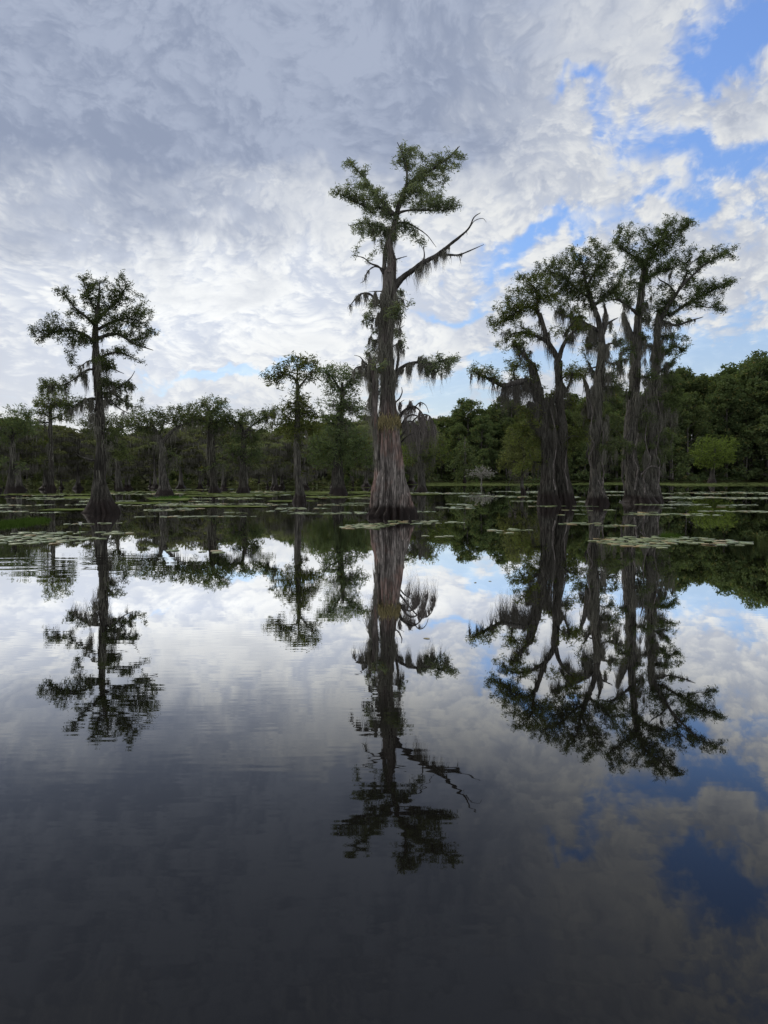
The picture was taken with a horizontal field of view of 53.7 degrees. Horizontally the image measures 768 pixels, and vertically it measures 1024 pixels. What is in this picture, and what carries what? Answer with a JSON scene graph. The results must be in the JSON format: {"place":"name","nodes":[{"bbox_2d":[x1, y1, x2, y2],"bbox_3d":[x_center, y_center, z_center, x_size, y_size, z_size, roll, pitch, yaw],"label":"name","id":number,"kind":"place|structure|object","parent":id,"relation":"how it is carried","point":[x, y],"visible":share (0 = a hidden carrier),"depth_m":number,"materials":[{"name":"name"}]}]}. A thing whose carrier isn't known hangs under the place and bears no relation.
{"place":"outdoors","nodes":[
{"label":"outdoors","id":0,"kind":"place"},
{"bbox_2d":[0,481,767,1023],"bbox_3d":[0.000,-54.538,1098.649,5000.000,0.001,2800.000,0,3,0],"label":"lake water","id":1,"kind":"structure","parent":0,"point":[274,763],"depth_m":3.95,"materials":[{"name":"grey liquid"}]},
{"bbox_2d":[0,436,19,490],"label":"swamp cypress","id":2,"kind":"object","parent":1,"relation":"on","point":[2,471],"visible":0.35,"depth_m":65.12,"materials":[{"name":"green plant"}]},
{"bbox_2d":[0,403,43,492],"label":"cypress tree","id":3,"kind":"object","parent":1,"relation":"in","point":[11,463],"visible":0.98,"depth_m":58.44,"materials":[{"name":"green plant"}]},
{"bbox_2d":[0,418,48,490],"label":"swamp cypress","id":4,"kind":"object","parent":1,"relation":"on","point":[30,456],"visible":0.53,"depth_m":66.61,"materials":[{"name":"green plant"}]},
{"bbox_2d":[0,516,50,527],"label":"lily pads","id":5,"kind":"object","parent":1,"relation":"on","point":[14,522],"visible":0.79,"depth_m":22.85,"materials":[{"name":"plant"}]},
{"bbox_2d":[34,469,42,486],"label":"swamp bush","id":6,"kind":"object","parent":1,"relation":"on","point":[38,475],"visible":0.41,"depth_m":75.81,"materials":[{"name":"green plant"}]},
{"bbox_2d":[23,431,77,489],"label":"swamp cypress","id":7,"kind":"object","parent":1,"relation":"on","point":[59,460],"visible":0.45,"depth_m":69.95,"materials":[{"name":"green plant"}]},
{"bbox_2d":[31,378,74,490],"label":"cypress tree","id":8,"kind":"object","parent":1,"relation":"in","point":[49,444],"visible":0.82,"depth_m":65.22,"materials":[{"name":"green plant"}]},
{"bbox_2d":[54,468,69,487],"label":"swamp bush","id":9,"kind":"object","parent":1,"relation":"on","point":[62,477],"visible":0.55,"depth_m":76.14,"materials":[{"name":"green plant"}]},
{"bbox_2d":[59,428,95,488],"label":"swamp cypress","id":10,"kind":"object","parent":1,"relation":"on","point":[79,464],"visible":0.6,"depth_m":72.72,"materials":[{"name":"green plant"}]},
{"bbox_2d":[27,269,160,513],"bbox_3d":[-10.830,-4.372,28.664,4.886,9.550,2.271,0,3,0],"label":"cypress tree","id":11,"kind":"object","parent":1,"relation":"on","point":[101,500],"visible":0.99,"depth_m":28.50,"materials":[{"name":"green plant"}]},
{"bbox_2d":[79,439,114,476],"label":"swamp cypress","id":12,"kind":"object","parent":1,"relation":"on","point":[88,446],"visible":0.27,"depth_m":69.72,"materials":[{"name":"green plant"}]},
{"bbox_2d":[73,410,136,491],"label":"cypress tree","id":13,"kind":"object","parent":1,"relation":"on","point":[116,465],"visible":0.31,"depth_m":60.63,"materials":[{"name":"green plant"}]},
{"bbox_2d":[111,451,145,488],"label":"swamp cypress","id":14,"kind":"object","parent":1,"relation":"on","point":[128,471],"visible":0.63,"depth_m":71.24,"materials":[{"name":"green plant"}]},
{"bbox_2d":[135,457,158,487],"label":"swamp bush","id":15,"kind":"object","parent":1,"relation":"on","point":[147,469],"visible":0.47,"depth_m":80.13,"materials":[{"name":"green plant"}]},
{"bbox_2d":[130,426,182,488],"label":"swamp cypress","id":16,"kind":"object","parent":1,"relation":"on","point":[147,448],"visible":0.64,"depth_m":72.28,"materials":[{"name":"green plant"}]},
{"bbox_2d":[119,402,210,494],"bbox_3d":[-15.216,-4.329,53.422,6.697,6.951,3.118,0,3,0],"label":"cypress tree","id":17,"kind":"object","parent":1,"relation":"in","point":[164,487],"visible":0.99,"depth_m":52.99,"materials":[{"name":"green plant"}]},
{"bbox_2d":[152,429,202,488],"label":"swamp cypress","id":18,"kind":"object","parent":1,"relation":"on","point":[196,439],"visible":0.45,"depth_m":73.31,"materials":[{"name":"green plant"}]},
{"bbox_2d":[169,458,191,485],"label":"swamp bush","id":19,"kind":"object","parent":1,"relation":"on","point":[186,476],"visible":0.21,"depth_m":82.82,"materials":[{"name":"green plant"}]},
{"bbox_2d":[174,443,217,488],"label":"swamp cypress","id":20,"kind":"object","parent":1,"relation":"on","point":[195,453],"visible":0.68,"depth_m":71.18,"materials":[{"name":"green plant"}]},
{"bbox_2d":[182,394,233,492],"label":"cypress tree","id":21,"kind":"object","parent":1,"relation":"in","point":[211,456],"visible":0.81,"depth_m":56.54,"materials":[{"name":"green plant"}]},
{"bbox_2d":[199,443,239,489],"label":"swamp cypress","id":22,"kind":"object","parent":1,"relation":"on","point":[222,487],"visible":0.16,"depth_m":68.03,"materials":[{"name":"green plant"}]},
{"bbox_2d":[218,462,233,486],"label":"swamp bush","id":23,"kind":"object","parent":1,"relation":"on","point":[228,473],"visible":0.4,"depth_m":81.83,"materials":[{"name":"green plant"}]},
{"bbox_2d":[219,443,266,489],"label":"swamp cypress","id":24,"kind":"object","parent":1,"relation":"on","point":[250,469],"visible":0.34,"depth_m":69.04,"materials":[{"name":"green plant"}]},
{"bbox_2d":[215,403,280,493],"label":"cypress tree","id":25,"kind":"object","parent":1,"relation":"in","point":[239,454],"visible":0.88,"depth_m":56.62,"materials":[{"name":"green plant"}]},
{"bbox_2d":[260,464,274,487],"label":"swamp bush","id":26,"kind":"object","parent":1,"relation":"on","point":[265,479],"visible":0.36,"depth_m":79.83,"materials":[{"name":"green plant"}]},
{"bbox_2d":[259,438,292,488],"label":"swamp cypress","id":27,"kind":"object","parent":1,"relation":"on","point":[276,451],"visible":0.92,"depth_m":71.71,"materials":[{"name":"green plant"}]},
{"bbox_2d":[263,454,294,486],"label":"swamp bush","id":28,"kind":"object","parent":1,"relation":"on","point":[281,478],"visible":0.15,"depth_m":81.84,"materials":[{"name":"green plant"}]},
{"bbox_2d":[258,351,326,502],"bbox_3d":[-4.695,-4.231,38.702,3.541,8.216,2.183,0,3,0],"label":"cypress tree","id":29,"kind":"object","parent":1,"relation":"on","point":[297,413],"visible":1,"depth_m":38.46,"materials":[{"name":"green plant"}]},
{"bbox_2d":[282,437,322,488],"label":"swamp cypress","id":30,"kind":"object","parent":1,"relation":"on","point":[306,467],"visible":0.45,"depth_m":73.09,"materials":[{"name":"green plant"}]},
{"bbox_2d":[319,459,344,486],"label":"swamp bush","id":31,"kind":"object","parent":1,"relation":"on","point":[326,468],"visible":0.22,"depth_m":82.06,"materials":[{"name":"green plant"}]},
{"bbox_2d":[302,422,371,488],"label":"swamp cypress","id":32,"kind":"object","parent":1,"relation":"on","point":[365,426],"visible":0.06,"depth_m":73.78,"materials":[{"name":"green plant"}]},
{"bbox_2d":[302,360,373,493],"bbox_3d":[-3.275,-5.962,55.056,5.658,10.005,4.750,0,3,0],"label":"cypress tree","id":33,"kind":"object","parent":1,"relation":"in","point":[337,447],"visible":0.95,"depth_m":54.52,"materials":[{"name":"green plant"}]},
{"bbox_2d":[349,436,373,486],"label":"swamp cypress","id":34,"kind":"object","parent":1,"relation":"on","point":[366,472],"visible":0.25,"depth_m":83.00,"materials":[{"name":"green plant"}]},
{"bbox_2d":[0,489,767,520],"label":"lily pads","id":35,"kind":"object","parent":1,"relation":"on","point":[638,513],"visible":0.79,"depth_m":37.40,"materials":[{"name":"green plant"}]},
{"bbox_2d":[10,482,767,510],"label":"floating weed","id":36,"kind":"object","parent":1,"relation":"on","point":[206,494],"visible":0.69,"depth_m":53.15,"materials":[{"name":"green plant"}]},
{"bbox_2d":[328,139,484,517],"bbox_3d":[0.797,-6.047,26.015,5.419,13.253,2.282,0,3,0],"label":"cypress tree","id":37,"kind":"object","parent":1,"relation":"on","point":[390,495],"visible":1,"depth_m":25.75,"materials":[{"name":"green plant"}]},
{"bbox_2d":[402,435,428,483],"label":"swamp cypress","id":38,"kind":"object","parent":1,"relation":"on","point":[411,480],"visible":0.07,"depth_m":104.28,"materials":[{"name":"green plant"}]},
{"bbox_2d":[416,454,437,482],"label":"swamp bush","id":39,"kind":"object","parent":1,"relation":"on","point":[427,476],"visible":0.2,"depth_m":122.04,"materials":[{"name":"green plant"}]},
{"bbox_2d":[401,418,453,491],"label":"cypress tree","id":40,"kind":"object","parent":1,"relation":"in","point":[421,462],"visible":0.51,"depth_m":60.61,"materials":[{"name":"green plant"}]},
{"bbox_2d":[445,434,486,482],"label":"cypress tree","id":41,"kind":"object","parent":1,"relation":"on","point":[467,467],"visible":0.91,"depth_m":113.25,"materials":[{"name":"green plant"}]},
{"bbox_2d":[464,465,494,484],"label":"dead shrub","id":42,"kind":"object","parent":1,"relation":"in","point":[481,474],"visible":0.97,"depth_m":94.53,"materials":[{"name":"grey plant"}]},
{"bbox_2d":[496,418,540,492],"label":"cypress tree","id":43,"kind":"object","parent":1,"relation":"on","point":[522,455],"visible":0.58,"depth_m":56.68,"materials":[{"name":"green plant"}]},
{"bbox_2d":[466,268,592,504],"bbox_3d":[6.817,-5.639,35.985,6.148,11.430,2.795,0,3,0],"label":"cypress tree","id":44,"kind":"object","parent":1,"relation":"in","point":[548,422],"visible":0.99,"depth_m":35.87,"materials":[{"name":"green plant"}]},
{"bbox_2d":[531,237,632,504],"bbox_3d":[9.583,-6.591,36.749,5.025,13.138,2.684,0,3,0],"label":"cypress tree","id":45,"kind":"object","parent":1,"relation":"in","point":[599,422],"visible":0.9,"depth_m":36.55,"materials":[{"name":"green plant"}]},
{"bbox_2d":[656,533,684,537],"bbox_3d":[6.709,0.567,17.802,0.662,0.168,0.735,-3,4,-44],"label":"grass tuft","id":46,"kind":"object","parent":1,"relation":"on","point":[665,535],"visible":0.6,"depth_m":17.71,"materials":[{"name":"plant"}]},
{"bbox_2d":[604,213,740,502],"bbox_3d":[14.515,-7.484,38.285,7.043,14.833,3.305,0,3,10],"label":"cypress tree","id":47,"kind":"object","parent":1,"relation":"on","point":[640,411],"visible":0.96,"depth_m":38.27,"materials":[{"name":"green plant"}]},
{"bbox_2d":[688,434,740,482],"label":"cypress tree","id":48,"kind":"object","parent":1,"relation":"on","point":[701,452],"visible":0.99,"depth_m":120.87,"materials":[{"name":"green plant"}]},
{"bbox_2d":[0,478,767,486],"bbox_3d":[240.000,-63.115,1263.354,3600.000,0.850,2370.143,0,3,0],"label":"shore","id":49,"kind":"structure","parent":0,"point":[288,485],"depth_m":97.91,"materials":[{"name":"green plant"}]},
{"bbox_2d":[43,425,83,437],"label":"swamp tree","id":50,"kind":"object","parent":49,"relation":"on","point":[57,428],"visible":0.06,"depth_m":101.61,"materials":[{"name":"green plant"}]},
{"bbox_2d":[118,436,151,478],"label":"swamp tree","id":51,"kind":"object","parent":49,"relation":"on","point":[127,438],"visible":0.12,"depth_m":93.38,"materials":[{"name":"green plant"}]},
{"bbox_2d":[172,427,204,477],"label":"swamp tree","id":52,"kind":"object","parent":49,"relation":"on","point":[193,432],"visible":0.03,"depth_m":94.64,"materials":[{"name":"green plant"}]},
{"bbox_2d":[182,420,248,480],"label":"swamp tree","id":53,"kind":"object","parent":49,"relation":"on","point":[222,437],"visible":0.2,"depth_m":95.45,"materials":[{"name":"green plant"}]},
{"bbox_2d":[0,474,440,486],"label":"undergrowth","id":54,"kind":"object","parent":49,"relation":"on","point":[195,480],"visible":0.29,"depth_m":87.95,"materials":[{"name":"green plant"}]},
{"bbox_2d":[5,461,462,479],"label":"undergrowth","id":55,"kind":"object","parent":49,"relation":"on","point":[439,469],"visible":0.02,"depth_m":116.03,"materials":[{"name":"green plant"}]},
{"bbox_2d":[251,449,269,484],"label":"swamp tree","id":56,"kind":"object","parent":49,"relation":"on","point":[258,475],"visible":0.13,"depth_m":85.54,"materials":[{"name":"green plant"}]},
{"bbox_2d":[259,431,291,445],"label":"swamp tree","id":57,"kind":"object","parent":49,"relation":"on","point":[266,438],"visible":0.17,"depth_m":92.53,"materials":[{"name":"green plant"}]},
{"bbox_2d":[318,413,370,477],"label":"swamp tree","id":58,"kind":"object","parent":49,"relation":"on","point":[363,423],"visible":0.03,"depth_m":106.98,"materials":[{"name":"green plant"}]},
{"bbox_2d":[429,418,444,473],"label":"forest tree","id":59,"kind":"object","parent":49,"relation":"on","point":[441,425],"visible":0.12,"depth_m":150.04,"materials":[{"name":"green plant"}]},
{"bbox_2d":[444,448,462,479],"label":"waterside tree","id":60,"kind":"object","parent":49,"relation":"on","point":[453,455],"visible":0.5,"depth_m":138.90,"materials":[{"name":"green plant"}]},
{"bbox_2d":[439,409,473,471],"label":"forest tree","id":61,"kind":"object","parent":49,"relation":"on","point":[447,421],"visible":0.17,"depth_m":148.94,"materials":[{"name":"green plant"}]},
{"bbox_2d":[447,421,475,467],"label":"forest tree","id":62,"kind":"object","parent":49,"relation":"on","point":[459,427],"visible":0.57,"depth_m":141.85,"materials":[{"name":"green plant"}]},
{"bbox_2d":[441,397,495,463],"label":"forest tree","id":63,"kind":"object","parent":49,"relation":"on","point":[464,407],"visible":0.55,"depth_m":146.00,"materials":[{"name":"green plant"}]},
{"bbox_2d":[467,414,497,479],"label":"forest tree","id":64,"kind":"object","parent":49,"relation":"on","point":[475,436],"visible":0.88,"depth_m":140.54,"materials":[{"name":"green plant"}]},
{"bbox_2d":[474,448,490,480],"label":"waterside tree","id":65,"kind":"object","parent":49,"relation":"on","point":[482,453],"visible":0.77,"depth_m":137.13,"materials":[{"name":"green plant"}]},
{"bbox_2d":[473,422,506,478],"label":"forest tree","id":66,"kind":"object","parent":49,"relation":"on","point":[497,429],"visible":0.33,"depth_m":143.91,"materials":[{"name":"green plant"}]},
{"bbox_2d":[479,396,516,474],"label":"forest tree","id":67,"kind":"object","parent":49,"relation":"on","point":[494,417],"visible":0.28,"depth_m":146.89,"materials":[{"name":"green plant"}]},
{"bbox_2d":[488,450,521,479],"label":"waterside tree","id":68,"kind":"object","parent":49,"relation":"on","point":[505,471],"visible":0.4,"depth_m":139.44,"materials":[{"name":"green plant"}]},
{"bbox_2d":[497,416,516,477],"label":"forest tree","id":69,"kind":"object","parent":49,"relation":"on","point":[506,423],"visible":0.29,"depth_m":141.50,"materials":[{"name":"green plant"}]},
{"bbox_2d":[494,399,525,473],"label":"forest tree","id":70,"kind":"object","parent":49,"relation":"on","point":[500,411],"visible":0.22,"depth_m":146.25,"materials":[{"name":"green plant"}]},
{"bbox_2d":[567,450,573,477],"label":"waterside tree","id":71,"kind":"object","parent":49,"relation":"on","point":[569,460],"visible":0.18,"depth_m":141.83,"materials":[{"name":"green plant"}]},
{"bbox_2d":[565,392,581,473],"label":"forest tree","id":72,"kind":"object","parent":49,"relation":"on","point":[576,397],"visible":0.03,"depth_m":165.79,"materials":[{"name":"green plant"}]},
{"bbox_2d":[566,411,587,478],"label":"forest tree","id":73,"kind":"object","parent":49,"relation":"on","point":[572,423],"visible":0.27,"depth_m":145.91,"materials":[{"name":"green plant"}]},
{"bbox_2d":[570,441,590,479],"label":"waterside tree","id":74,"kind":"object","parent":49,"relation":"on","point":[575,465],"visible":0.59,"depth_m":142.14,"materials":[{"name":"green plant"}]},
{"bbox_2d":[405,470,767,481],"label":"undergrowth","id":75,"kind":"object","parent":49,"relation":"on","point":[700,477],"visible":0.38,"depth_m":141.48,"materials":[{"name":"green plant"}]},
{"bbox_2d":[443,456,764,476],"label":"undergrowth","id":76,"kind":"object","parent":49,"relation":"on","point":[695,470],"visible":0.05,"depth_m":170.44,"materials":[{"name":"green plant"}]},
{"bbox_2d":[600,440,620,480],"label":"waterside tree","id":77,"kind":"object","parent":49,"relation":"on","point":[616,468],"visible":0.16,"depth_m":143.06,"materials":[{"name":"green plant"}]},
{"bbox_2d":[601,396,625,477],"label":"forest tree","id":78,"kind":"object","parent":49,"relation":"on","point":[621,411],"visible":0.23,"depth_m":143.36,"materials":[{"name":"green plant"}]},
{"bbox_2d":[604,387,624,472],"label":"forest tree","id":79,"kind":"object","parent":49,"relation":"on","point":[622,415],"visible":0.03,"depth_m":148.44,"materials":[{"name":"green plant"}]},
{"bbox_2d":[618,441,643,476],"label":"waterside tree","id":80,"kind":"object","parent":49,"relation":"on","point":[639,455],"visible":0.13,"depth_m":138.09,"materials":[{"name":"green plant"}]},
{"bbox_2d":[617,409,648,465],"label":"forest tree","id":81,"kind":"object","parent":49,"relation":"on","point":[623,434],"visible":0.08,"depth_m":140.80,"materials":[{"name":"green plant"}]},
{"bbox_2d":[638,370,690,468],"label":"forest tree","id":82,"kind":"object","parent":49,"relation":"on","point":[679,393],"visible":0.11,"depth_m":148.11,"materials":[{"name":"green plant"}]},
{"bbox_2d":[658,393,690,479],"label":"forest tree","id":83,"kind":"object","parent":49,"relation":"on","point":[683,427],"visible":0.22,"depth_m":139.62,"materials":[{"name":"green plant"}]},
{"bbox_2d":[658,426,693,480],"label":"waterside tree","id":84,"kind":"object","parent":49,"relation":"on","point":[683,461],"visible":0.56,"depth_m":137.02,"materials":[{"name":"green plant"}]},
{"bbox_2d":[666,374,695,475],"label":"forest tree","id":85,"kind":"object","parent":49,"relation":"on","point":[690,437],"visible":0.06,"depth_m":153.10,"materials":[{"name":"green plant"}]},
{"bbox_2d":[674,365,706,471],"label":"forest tree","id":86,"kind":"object","parent":49,"relation":"on","point":[688,374],"visible":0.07,"depth_m":161.71,"materials":[{"name":"green plant"}]},
{"bbox_2d":[668,391,717,475],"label":"forest tree","id":87,"kind":"object","parent":49,"relation":"on","point":[688,401],"visible":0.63,"depth_m":139.20,"materials":[{"name":"green plant"}]},
{"bbox_2d":[681,374,710,472],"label":"forest tree","id":88,"kind":"object","parent":49,"relation":"on","point":[699,382],"visible":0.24,"depth_m":152.60,"materials":[{"name":"green plant"}]},
{"bbox_2d":[691,390,723,476],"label":"forest tree","id":89,"kind":"object","parent":49,"relation":"on","point":[711,402],"visible":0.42,"depth_m":146.19,"materials":[{"name":"green plant"}]},
{"bbox_2d":[692,434,731,476],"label":"waterside tree","id":90,"kind":"object","parent":49,"relation":"on","point":[721,471],"visible":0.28,"depth_m":142.27,"materials":[{"name":"green plant"}]},
{"bbox_2d":[695,383,729,473],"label":"forest tree","id":91,"kind":"object","parent":49,"relation":"on","point":[713,391],"visible":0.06,"depth_m":152.33,"materials":[{"name":"green plant"}]},
{"bbox_2d":[691,362,739,467],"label":"forest tree","id":92,"kind":"object","parent":49,"relation":"on","point":[727,370],"visible":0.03,"depth_m":160.31,"materials":[{"name":"green plant"}]},
{"bbox_2d":[708,372,739,467],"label":"forest tree","id":93,"kind":"object","parent":49,"relation":"on","point":[716,379],"visible":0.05,"depth_m":154.86,"materials":[{"name":"green plant"}]},
{"bbox_2d":[710,374,751,477],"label":"forest tree","id":94,"kind":"object","parent":49,"relation":"on","point":[726,387],"visible":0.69,"depth_m":145.29,"materials":[{"name":"green plant"}]},
{"bbox_2d":[720,376,767,474],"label":"forest tree","id":95,"kind":"object","parent":49,"relation":"on","point":[746,402],"visible":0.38,"depth_m":145.51,"materials":[{"name":"green plant"}]},
{"bbox_2d":[725,372,764,470],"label":"forest tree","id":96,"kind":"object","parent":49,"relation":"on","point":[751,404],"visible":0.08,"depth_m":149.06,"materials":[{"name":"green plant"}]},
{"bbox_2d":[723,387,767,479],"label":"forest tree","id":97,"kind":"object","parent":49,"relation":"on","point":[762,399],"visible":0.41,"depth_m":144.47,"materials":[{"name":"green plant"}]},
{"bbox_2d":[725,423,767,479],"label":"waterside tree","id":98,"kind":"object","parent":49,"relation":"on","point":[743,441],"visible":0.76,"depth_m":143.10,"materials":[{"name":"green plant"}]},
{"bbox_2d":[734,349,767,473],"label":"forest tree","id":99,"kind":"object","parent":49,"relation":"on","point":[761,368],"visible":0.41,"depth_m":148.11,"materials":[{"name":"green plant"}]},
{"bbox_2d":[744,412,767,479],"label":"waterside tree","id":100,"kind":"object","parent":49,"relation":"on","point":[762,428],"visible":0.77,"depth_m":141.46,"materials":[{"name":"green plant"}]},
{"bbox_2d":[748,382,767,478],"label":"forest tree","id":101,"kind":"object","parent":49,"relation":"on","point":[757,395],"visible":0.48,"depth_m":144.36,"materials":[{"name":"green plant"}]},
{"bbox_2d":[754,382,767,446],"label":"forest tree","id":102,"kind":"object","parent":49,"relation":"on","point":[759,409],"visible":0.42,"depth_m":142.81,"materials":[{"name":"green plant"}]},
{"bbox_2d":[0,0,767,441],"label":"sky","id":103,"kind":"structure","parent":0,"point":[195,150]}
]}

